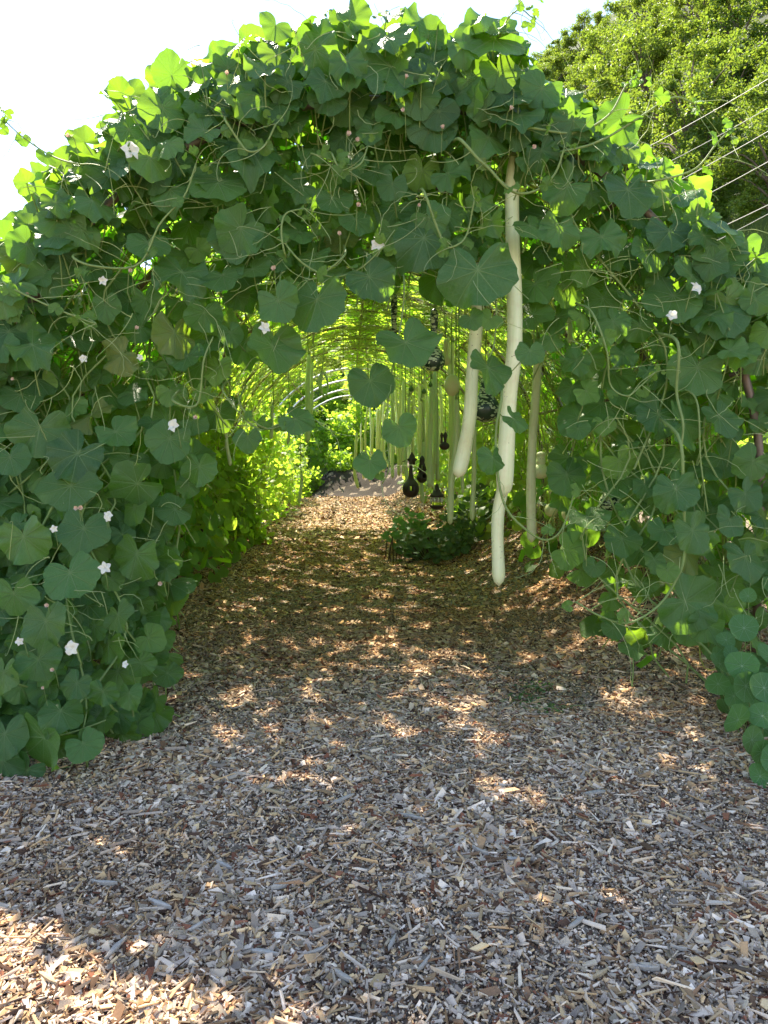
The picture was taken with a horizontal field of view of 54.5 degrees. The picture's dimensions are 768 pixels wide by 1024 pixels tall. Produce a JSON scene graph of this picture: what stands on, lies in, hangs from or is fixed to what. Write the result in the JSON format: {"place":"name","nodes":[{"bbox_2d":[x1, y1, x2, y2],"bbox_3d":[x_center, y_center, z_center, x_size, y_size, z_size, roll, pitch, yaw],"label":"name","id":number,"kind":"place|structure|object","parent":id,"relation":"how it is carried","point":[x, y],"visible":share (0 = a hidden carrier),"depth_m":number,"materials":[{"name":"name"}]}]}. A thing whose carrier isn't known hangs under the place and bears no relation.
{"place":"outdoors","nodes":[
{"label":"outdoors","id":0,"kind":"place"},
{"bbox_2d":[0,0,621,281],"label":"sky","id":1,"kind":"structure","parent":0,"point":[51,51],"materials":[{"name":"white"}]},
{"bbox_2d":[0,463,767,1023],"bbox_3d":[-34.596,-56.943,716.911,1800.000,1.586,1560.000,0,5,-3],"label":"ground","id":2,"kind":"structure","parent":0,"point":[484,779],"depth_m":3.15,"materials":[{"name":"wood"}]},
{"bbox_2d":[224,397,262,530],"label":"leafy plant","id":3,"kind":"object","parent":2,"relation":"on","point":[250,429],"visible":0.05,"depth_m":13.29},
{"bbox_2d":[214,433,279,544],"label":"leafy plant","id":4,"kind":"object","parent":2,"relation":"on","point":[252,471],"visible":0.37,"depth_m":11.96,"materials":[{"name":"plant"}]},
{"bbox_2d":[236,374,295,526],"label":"leafy plant","id":5,"kind":"object","parent":2,"relation":"on","point":[268,451],"visible":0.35,"depth_m":15.03,"materials":[{"name":"plant"}]},
{"bbox_2d":[254,431,288,516],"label":"leafy plant","id":6,"kind":"object","parent":2,"relation":"on","point":[277,504],"visible":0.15,"depth_m":16.36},
{"bbox_2d":[264,412,303,513],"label":"leafy plant","id":7,"kind":"object","parent":2,"relation":"on","point":[290,484],"visible":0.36,"depth_m":17.85,"materials":[{"name":"plant"}]},
{"bbox_2d":[261,407,323,476],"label":"shrub","id":8,"kind":"object","parent":2,"relation":"on","point":[313,450],"visible":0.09,"depth_m":26.88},
{"bbox_2d":[281,438,311,505],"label":"leafy plant","id":9,"kind":"object","parent":2,"relation":"on","point":[297,483],"visible":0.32,"depth_m":20.80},
{"bbox_2d":[338,397,396,464],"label":"shrub","id":10,"kind":"object","parent":2,"relation":"on","point":[352,406],"visible":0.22,"depth_m":28.59,"materials":[{"name":"plant"}]},
{"bbox_2d":[16,95,765,652],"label":"hoop tunnel","id":11,"kind":"structure","parent":2,"relation":"on","point":[746,383],"depth_m":6.45,"materials":[{"name":"metal"}]},
{"bbox_2d":[0,469,196,779],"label":"gourd vine","id":12,"kind":"object","parent":11,"relation":"attached to","point":[74,604],"visible":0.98,"depth_m":3.68,"materials":[{"name":"green plant"}]},
{"bbox_2d":[0,65,257,372],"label":"gourd vine","id":13,"kind":"object","parent":11,"relation":"attached to","point":[50,235],"visible":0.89,"depth_m":3.95,"materials":[{"name":"green plant"}]},
{"bbox_2d":[0,269,313,548],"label":"gourd vine","id":14,"kind":"object","parent":11,"relation":"attached to","point":[72,446],"visible":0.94,"depth_m":4.02,"materials":[{"name":"green plant"}]},
{"bbox_2d":[211,356,357,469],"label":"hanging vine","id":15,"kind":"object","parent":14,"relation":"hanging from","point":[300,421],"visible":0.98,"depth_m":4.00,"materials":[{"name":"green plant"}]},
{"bbox_2d":[0,34,423,668],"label":"gourd vine","id":16,"kind":"object","parent":11,"relation":"attached to","point":[64,366],"visible":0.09,"depth_m":4.80,"materials":[{"name":"green plant"}]},
{"bbox_2d":[51,171,401,628],"bbox_3d":[-1.447,-0.960,6.446,3.497,4.013,4.128,0,5,-3],"label":"gourd vine","id":17,"kind":"object","parent":11,"relation":"attached to","point":[194,558],"visible":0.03,"depth_m":6.24,"materials":[{"name":"green plant"}]},
{"bbox_2d":[117,230,370,586],"bbox_3d":[-1.492,-1.032,7.691,3.474,3.951,4.024,0,5,-3],"label":"gourd vine","id":18,"kind":"object","parent":11,"relation":"attached to","point":[212,523],"visible":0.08,"depth_m":7.80,"materials":[{"name":"green plant"}]},
{"bbox_2d":[318,285,328,397],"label":"snake gourd","id":19,"kind":"object","parent":18,"relation":"hanging from","point":[320,382],"visible":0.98,"depth_m":8.38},
{"bbox_2d":[152,252,401,583],"bbox_3d":[-1.572,-1.145,9.092,3.498,3.936,3.648,0,5,-3],"label":"gourd vine","id":20,"kind":"object","parent":11,"relation":"attached to","point":[230,522],"visible":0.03,"depth_m":8.90,"materials":[{"name":"plant"}]},
{"bbox_2d":[180,288,390,565],"bbox_3d":[-1.637,-1.254,10.317,3.500,3.980,3.633,0,5,-3],"label":"gourd vine","id":21,"kind":"object","parent":11,"relation":"attached to","point":[243,524],"visible":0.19,"depth_m":10.31,"materials":[{"name":"plant"}]},
{"bbox_2d":[305,332,310,442],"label":"snake gourd","id":22,"kind":"object","parent":21,"relation":"hanging from","point":[307,396],"visible":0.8,"depth_m":9.34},
{"bbox_2d":[193,307,389,546],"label":"gourd vine","id":23,"kind":"object","parent":11,"relation":"attached to","point":[242,484],"visible":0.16,"depth_m":11.48,"materials":[{"name":"plant"}]},
{"bbox_2d":[207,318,381,506],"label":"gourd vine","id":24,"kind":"object","parent":11,"relation":"attached to","point":[263,392],"visible":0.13,"depth_m":12.77,"materials":[{"name":"plant"}]},
{"bbox_2d":[237,332,380,460],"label":"gourd vine","id":25,"kind":"object","parent":11,"relation":"attached to","point":[302,366],"visible":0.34,"depth_m":14.04,"materials":[{"name":"plant"}]},
{"bbox_2d":[353,348,358,488],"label":"snake gourd","id":26,"kind":"object","parent":25,"relation":"hanging from","point":[354,470],"visible":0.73,"depth_m":13.92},
{"bbox_2d":[249,337,375,503],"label":"gourd vine","id":27,"kind":"object","parent":11,"relation":"attached to","point":[316,369],"visible":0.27,"depth_m":15.33,"materials":[{"name":"plant"}]},
{"bbox_2d":[151,0,576,343],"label":"gourd vine","id":28,"kind":"object","parent":11,"relation":"attached to","point":[343,61],"visible":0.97,"depth_m":3.97,"materials":[{"name":"green plant"}]},
{"bbox_2d":[247,271,306,378],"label":"hanging vine","id":29,"kind":"object","parent":28,"relation":"hanging from","point":[277,356],"visible":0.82,"depth_m":3.91,"materials":[{"name":"green plant"}]},
{"bbox_2d":[257,245,395,333],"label":"hanging vine","id":30,"kind":"object","parent":28,"relation":"hanging from","point":[302,308],"visible":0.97,"depth_m":3.85,"materials":[{"name":"green plant"}]},
{"bbox_2d":[347,274,443,517],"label":"hanging vine","id":31,"kind":"object","parent":28,"relation":"hanging from","point":[418,344],"visible":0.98,"depth_m":3.96,"materials":[{"name":"green plant"}]},
{"bbox_2d":[436,242,518,316],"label":"hanging vine","id":32,"kind":"object","parent":28,"relation":"hanging from","point":[490,278],"visible":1,"depth_m":3.84,"materials":[{"name":"green plant"}]},
{"bbox_2d":[342,350,448,498],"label":"gourd vine","id":33,"kind":"object","parent":11,"relation":"attached to","point":[416,399],"visible":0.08,"depth_m":17.98,"materials":[{"name":"plant"}]},
{"bbox_2d":[338,343,469,511],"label":"gourd vine","id":34,"kind":"object","parent":11,"relation":"attached to","point":[444,461],"visible":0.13,"depth_m":15.50,"materials":[{"name":"plant"}]},
{"bbox_2d":[340,352,471,502],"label":"gourd vine","id":35,"kind":"object","parent":11,"relation":"attached to","point":[430,489],"visible":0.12,"depth_m":16.96,"materials":[{"name":"plant"}]},
{"bbox_2d":[402,460,418,497],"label":"carved gourd","id":36,"kind":"object","parent":11,"relation":"hanging from","point":[407,484],"visible":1,"depth_m":7.98,"materials":[{"name":"brown wood"}]},
{"bbox_2d":[338,334,486,507],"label":"gourd vine","id":37,"kind":"object","parent":11,"relation":"attached to","point":[443,467],"visible":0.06,"depth_m":14.15,"materials":[{"name":"plant"}]},
{"bbox_2d":[337,318,496,505],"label":"gourd vine","id":38,"kind":"object","parent":11,"relation":"attached to","point":[457,484],"visible":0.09,"depth_m":12.97,"materials":[{"name":"plant"}]},
{"bbox_2d":[417,366,426,482],"bbox_3d":[0.430,-0.979,8.376,0.125,1.308,0.130,0,5,-3],"label":"gourd lantern","id":39,"kind":"object","parent":11,"relation":"hanging from","point":[421,476],"visible":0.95,"depth_m":8.38,"materials":[{"name":"brown wood"}]},
{"bbox_2d":[335,302,525,529],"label":"gourd vine","id":40,"kind":"object","parent":11,"relation":"attached to","point":[480,442],"visible":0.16,"depth_m":11.60,"materials":[{"name":"plant"}]},
{"bbox_2d":[430,371,443,509],"bbox_3d":[0.556,-0.810,7.796,0.151,1.581,0.151,0,5,-3],"label":"gourd chime","id":41,"kind":"object","parent":11,"relation":"hanging from","point":[436,493],"visible":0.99,"depth_m":7.80,"materials":[{"name":"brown wood"}]},
{"bbox_2d":[439,366,449,449],"bbox_3d":[0.609,-1.312,7.457,0.104,1.377,0.104,0,5,-3],"label":"gourd ornament","id":42,"kind":"object","parent":11,"relation":"hanging from","point":[444,445],"visible":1,"depth_m":7.48,"materials":[{"name":"brown wood"}]},
{"bbox_2d":[340,287,551,540],"bbox_3d":[0.866,-1.248,10.391,3.151,3.947,3.820,0,5,-3],"label":"gourd vine","id":43,"kind":"object","parent":11,"relation":"attached to","point":[481,511],"visible":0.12,"depth_m":10.11,"materials":[{"name":"plant"}]},
{"bbox_2d":[418,366,422,455],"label":"snake gourd","id":44,"kind":"object","parent":43,"relation":"hanging from","point":[420,436],"visible":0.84,"depth_m":10.45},
{"bbox_2d":[341,272,592,536],"bbox_3d":[0.927,-1.117,8.848,3.144,3.950,4.115,0,5,-3],"label":"gourd vine","id":45,"kind":"object","parent":11,"relation":"attached to","point":[521,437],"visible":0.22,"depth_m":9.12,"materials":[{"name":"plant"}]},
{"bbox_2d":[419,304,424,502],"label":"snake gourd","id":46,"kind":"object","parent":45,"relation":"hanging from","point":[422,496],"visible":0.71,"depth_m":8.59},
{"bbox_2d":[449,309,454,457],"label":"snake gourd","id":47,"kind":"object","parent":45,"relation":"hanging from","point":[452,399],"visible":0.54,"depth_m":8.75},
{"bbox_2d":[328,242,636,561],"bbox_3d":[0.982,-1.052,7.690,3.146,3.888,4.094,0,5,-3],"label":"gourd vine","id":48,"kind":"object","parent":11,"relation":"attached to","point":[519,500],"visible":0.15,"depth_m":7.86,"materials":[{"name":"green plant"}]},
{"bbox_2d":[427,302,433,487],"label":"snake gourd","id":49,"kind":"object","parent":48,"relation":"hanging from","point":[430,436],"visible":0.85,"depth_m":7.87,"materials":[{"name":"plant"}]},
{"bbox_2d":[433,304,438,467],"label":"snake gourd","id":50,"kind":"object","parent":48,"relation":"hanging from","point":[436,427],"visible":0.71,"depth_m":8.16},
{"bbox_2d":[470,424,476,520],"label":"snake gourd","id":51,"kind":"object","parent":48,"relation":"hanging from","point":[472,497],"visible":0.82,"depth_m":6.83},
{"bbox_2d":[362,195,689,578],"bbox_3d":[1.053,-0.958,6.539,3.166,3.988,3.816,0,5,-3],"label":"gourd vine","id":52,"kind":"object","parent":11,"relation":"attached to","point":[585,503],"visible":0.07,"depth_m":6.42,"materials":[{"name":"green plant"}]},
{"bbox_2d":[444,311,459,395],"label":"egg gourd","id":53,"kind":"object","parent":52,"relation":"hanging from","point":[452,385],"visible":1,"depth_m":5.93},
{"bbox_2d":[447,307,459,523],"bbox_3d":[0.617,-1.100,6.567,0.102,2.438,0.082,-3,6,-35],"label":"snake gourd","id":54,"kind":"object","parent":52,"relation":"hanging from","point":[450,506],"visible":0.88,"depth_m":6.59,"materials":[{"name":"plant"}]},
{"bbox_2d":[458,307,463,492],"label":"snake gourd","id":55,"kind":"object","parent":52,"relation":"hanging from","point":[462,483],"visible":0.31,"depth_m":6.78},
{"bbox_2d":[310,83,767,670],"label":"gourd vine","id":56,"kind":"object","parent":11,"relation":"attached to","point":[590,625],"visible":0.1,"depth_m":4.82,"materials":[{"name":"green plant"}]},
{"bbox_2d":[385,294,397,353],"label":"speckled gourd","id":57,"kind":"object","parent":56,"relation":"hanging from","point":[394,303],"visible":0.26,"depth_m":5.10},
{"bbox_2d":[424,304,444,370],"bbox_3d":[0.326,-1.599,4.809,0.145,1.366,0.145,0,5,-3],"label":"speckled gourd","id":58,"kind":"object","parent":56,"relation":"hanging from","point":[436,361],"visible":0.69,"depth_m":4.81,"materials":[{"name":"plant"}]},
{"bbox_2d":[526,242,541,542],"bbox_3d":[1.132,-0.888,5.609,0.102,2.254,0.084,-3,5,-32],"label":"snake gourd","id":59,"kind":"object","parent":56,"relation":"hanging from","point":[531,468],"visible":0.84,"depth_m":5.61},
{"bbox_2d":[536,417,546,478],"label":"bottle gourd","id":60,"kind":"object","parent":56,"relation":"hanging from","point":[541,468],"visible":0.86,"depth_m":6.22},
{"bbox_2d":[441,0,767,430],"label":"gourd vine","id":61,"kind":"object","parent":11,"relation":"attached to","point":[522,104],"visible":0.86,"depth_m":4.05,"materials":[{"name":"green plant"}]},
{"bbox_2d":[453,256,483,477],"bbox_3d":[0.514,-1.206,4.495,0.186,2.001,0.118,0,5,-3],"label":"snake gourd","id":62,"kind":"object","parent":61,"relation":"hanging from","point":[462,456],"visible":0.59,"depth_m":4.51,"materials":[{"name":"plant"}]},
{"bbox_2d":[476,305,498,422],"bbox_3d":[0.709,-1.030,5.174,0.198,0.812,0.197,0,5,-3],"label":"speckled gourd","id":63,"kind":"object","parent":61,"relation":"hanging from","point":[487,407],"visible":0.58,"depth_m":5.13,"materials":[{"name":"plant"}]},
{"bbox_2d":[458,299,530,396],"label":"hanging vine","id":64,"kind":"object","parent":61,"relation":"hanging from","point":[496,374],"visible":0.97,"depth_m":3.86,"materials":[{"name":"green plant"}]},
{"bbox_2d":[477,342,623,577],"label":"hanging vine","id":65,"kind":"object","parent":64,"relation":"hanging from","point":[489,463],"visible":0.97,"depth_m":3.88,"materials":[{"name":"green plant"}]},
{"bbox_2d":[491,489,507,585],"bbox_3d":[0.724,-0.841,4.477,0.136,2.606,0.092,0,5,-3],"label":"snake gourd","id":66,"kind":"object","parent":61,"relation":"hanging from","point":[497,541],"visible":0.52,"depth_m":4.53,"materials":[{"name":"plant"}]},
{"bbox_2d":[496,152,522,496],"bbox_3d":[0.722,-1.111,4.259,0.139,2.067,0.121,0,5,-3],"label":"snake gourd","id":67,"kind":"object","parent":61,"relation":"hanging from","point":[506,444],"visible":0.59,"depth_m":4.23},
{"bbox_2d":[599,400,619,510],"bbox_3d":[1.548,-0.465,5.060,0.153,0.952,0.153,0,5,-3],"label":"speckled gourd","id":68,"kind":"object","parent":61,"relation":"hanging from","point":[607,505],"visible":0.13,"depth_m":5.03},
{"bbox_2d":[531,204,767,511],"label":"gourd vine","id":69,"kind":"object","parent":11,"relation":"attached to","point":[719,313],"visible":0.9,"depth_m":4.18,"materials":[{"name":"green plant"}]},
{"bbox_2d":[561,417,709,684],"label":"hanging vine","id":70,"kind":"object","parent":69,"relation":"hanging from","point":[683,495],"visible":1,"depth_m":3.80,"materials":[{"name":"green plant"}]},
{"bbox_2d":[546,417,767,686],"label":"gourd vine","id":71,"kind":"object","parent":11,"relation":"attached to","point":[704,607],"visible":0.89,"depth_m":4.27,"materials":[{"name":"green plant"}]},
{"bbox_2d":[311,456,470,497],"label":"soil bank","id":72,"kind":"structure","parent":2,"relation":"on","point":[337,483],"depth_m":25.47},
{"bbox_2d":[305,466,324,493],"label":"leafy plant","id":73,"kind":"object","parent":72,"relation":"on","point":[317,481],"visible":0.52,"depth_m":25.61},
{"bbox_2d":[324,445,353,470],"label":"leafy plant","id":74,"kind":"object","parent":72,"relation":"on","point":[333,456],"visible":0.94,"depth_m":26.38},
{"bbox_2d":[380,507,433,550],"bbox_3d":[0.363,0.269,11.283,0.845,0.680,0.770,0,5,-3],"label":"nasturtium","id":75,"kind":"object","parent":2,"relation":"on","point":[416,524],"visible":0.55,"depth_m":11.22,"materials":[{"name":"green plant"}]},
{"bbox_2d":[394,520,486,563],"bbox_3d":[0.769,0.400,10.319,1.288,0.571,1.155,0,5,-3],"label":"nasturtium","id":76,"kind":"object","parent":2,"relation":"on","point":[452,545],"visible":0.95,"depth_m":10.11,"materials":[{"name":"green plant"}]},
{"bbox_2d":[436,482,495,547],"bbox_3d":[1.247,0.064,10.801,0.942,1.016,1.074,0,5,-3],"label":"nasturtium","id":77,"kind":"object","parent":2,"relation":"on","point":[463,510],"visible":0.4,"depth_m":10.60,"materials":[{"name":"green plant"}]},
{"bbox_2d":[705,588,767,787],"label":"nasturtium","id":78,"kind":"object","parent":2,"relation":"on","point":[741,690],"visible":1,"depth_m":3.65,"materials":[{"name":"green plant"}]},
{"bbox_2d":[297,307,547,475],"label":"field","id":79,"kind":"structure","parent":0,"point":[323,471],"depth_m":31.01,"materials":[{"name":"green plant"}]},
{"bbox_2d":[290,361,339,429],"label":"shrub","id":80,"kind":"object","parent":79,"relation":"on","point":[323,418],"visible":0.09,"depth_m":33.13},
{"bbox_2d":[285,399,363,468],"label":"shrub","id":81,"kind":"object","parent":79,"relation":"on","point":[337,423],"visible":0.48,"depth_m":28.04,"materials":[{"name":"plant"}]},
{"bbox_2d":[310,364,374,422],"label":"shrub","id":82,"kind":"object","parent":79,"relation":"on","point":[333,395],"visible":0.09,"depth_m":32.37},
{"bbox_2d":[325,383,394,422],"bbox_3d":[-0.786,-4.514,31.671,3.209,3.920,3.280,4,6,41],"label":"slope tree","id":83,"kind":"object","parent":79,"relation":"on","point":[342,406],"visible":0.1,"depth_m":31.26,"materials":[{"name":"green plant"}]},
{"bbox_2d":[416,0,767,445],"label":"hillside","id":84,"kind":"structure","parent":0,"point":[762,19],"depth_m":46.68,"materials":[{"name":"plant"}]},
{"bbox_2d":[529,47,580,88],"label":"hill tree","id":85,"kind":"object","parent":84,"relation":"on","point":[557,65],"visible":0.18,"depth_m":53.80,"materials":[{"name":"green plant"}]},
{"bbox_2d":[536,27,582,90],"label":"hill tree","id":86,"kind":"object","parent":84,"relation":"on","point":[565,41],"visible":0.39,"depth_m":58.57,"materials":[{"name":"green plant"}]},
{"bbox_2d":[567,8,605,87],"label":"hill tree","id":87,"kind":"object","parent":84,"relation":"on","point":[578,25],"visible":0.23,"depth_m":61.27,"materials":[{"name":"green plant"}]},
{"bbox_2d":[563,25,616,102],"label":"hill tree","id":88,"kind":"object","parent":84,"relation":"on","point":[576,80],"visible":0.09,"depth_m":45.03,"materials":[{"name":"green plant"}]},
{"bbox_2d":[580,10,613,49],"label":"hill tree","id":89,"kind":"object","parent":84,"relation":"on","point":[598,17],"visible":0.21,"depth_m":70.07,"materials":[{"name":"green plant"}]},
{"bbox_2d":[581,18,670,107],"bbox_3d":[11.950,-20.860,38.183,5.576,8.919,5.455,-4,6,-43],"label":"hill tree","id":90,"kind":"object","parent":84,"relation":"on","point":[613,48],"visible":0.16,"depth_m":37.85,"materials":[{"name":"green plant"}]},
{"bbox_2d":[580,7,680,152],"bbox_3d":[11.736,-17.917,34.098,5.483,8.819,5.365,-1,5,-15],"label":"hill tree","id":91,"kind":"object","parent":84,"relation":"on","point":[635,41],"visible":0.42,"depth_m":33.00,"materials":[{"name":"green plant"}]},
{"bbox_2d":[602,0,687,42],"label":"hill tree","id":92,"kind":"object","parent":84,"relation":"on","point":[615,7],"visible":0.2,"depth_m":52.17,"materials":[{"name":"green plant"}]},
{"bbox_2d":[611,87,683,173],"bbox_3d":[10.583,-13.844,30.708,4.086,6.639,4.813,2,5,18],"label":"hill tree","id":93,"kind":"object","parent":84,"relation":"on","point":[637,95],"visible":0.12,"depth_m":29.73,"materials":[{"name":"green plant"}]},
{"bbox_2d":[640,0,702,75],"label":"hill tree","id":94,"kind":"object","parent":84,"relation":"on","point":[650,3],"visible":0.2,"depth_m":45.86,"materials":[{"name":"green plant"}]},
{"bbox_2d":[645,3,701,105],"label":"hill tree","id":95,"kind":"object","parent":84,"relation":"on","point":[657,17],"visible":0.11,"depth_m":43.46,"materials":[{"name":"green plant"}]},
{"bbox_2d":[662,0,751,75],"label":"hill tree","id":96,"kind":"object","parent":84,"relation":"on","point":[676,6],"visible":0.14,"depth_m":38.93,"materials":[{"name":"green plant"}]},
{"bbox_2d":[672,27,767,138],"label":"hill tree","id":97,"kind":"object","parent":84,"relation":"on","point":[713,56],"visible":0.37,"depth_m":30.09,"materials":[{"name":"green plant"}]},
{"bbox_2d":[675,78,767,184],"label":"hill tree","id":98,"kind":"object","parent":84,"relation":"on","point":[728,96],"visible":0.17,"depth_m":26.04,"materials":[{"name":"green plant"}]},
{"bbox_2d":[683,0,767,85],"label":"hill tree","id":99,"kind":"object","parent":84,"relation":"on","point":[711,18],"visible":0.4,"depth_m":32.76,"materials":[{"name":"green plant"}]},
{"bbox_2d":[748,41,767,91],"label":"hill tree","id":100,"kind":"object","parent":84,"relation":"on","point":[761,49],"visible":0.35,"depth_m":27.22,"materials":[{"name":"green plant"}]},
{"bbox_2d":[521,185,767,511],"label":"meadow","id":101,"kind":"structure","parent":0,"point":[764,245],"depth_m":24.34,"materials":[{"name":"green plant"}]},
{"bbox_2d":[624,36,752,198],"bbox_3d":[10.270,-12.552,25.703,4.271,7.522,5.030,2,5,26],"label":"hill tree","id":102,"kind":"object","parent":101,"relation":"on","point":[689,89],"visible":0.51,"depth_m":25.27,"materials":[{"name":"green plant"}]},
{"bbox_2d":[675,111,758,228],"bbox_3d":[11.124,-10.931,25.258,3.156,4.615,3.073,-3,5,-29],"label":"hill tree","id":103,"kind":"object","parent":101,"relation":"on","point":[694,139],"visible":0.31,"depth_m":24.47,"materials":[{"name":"green plant"}]},
{"bbox_2d":[702,66,767,223],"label":"hill tree","id":104,"kind":"object","parent":101,"relation":"on","point":[744,203],"visible":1,"depth_m":22.62,"materials":[{"name":"green plant"}]},
{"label":"field","id":105,"kind":"structure","parent":0,"visible":0},
{"bbox_2d":[246,372,318,443],"bbox_3d":[-4.574,-4.133,30.183,3.881,4.638,3.797,-1,5,-6],"label":"slope tree","id":106,"kind":"object","parent":105,"relation":"on","point":[292,398],"visible":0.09,"depth_m":29.58,"materials":[{"name":"green plant"}]},
{"bbox_2d":[251,324,344,425],"bbox_3d":[-3.860,-4.807,30.740,4.315,5.820,5.083,2,5,21],"label":"slope tree","id":107,"kind":"object","parent":105,"relation":"on","point":[330,385],"visible":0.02,"depth_m":30.86,"materials":[{"name":"green plant"}]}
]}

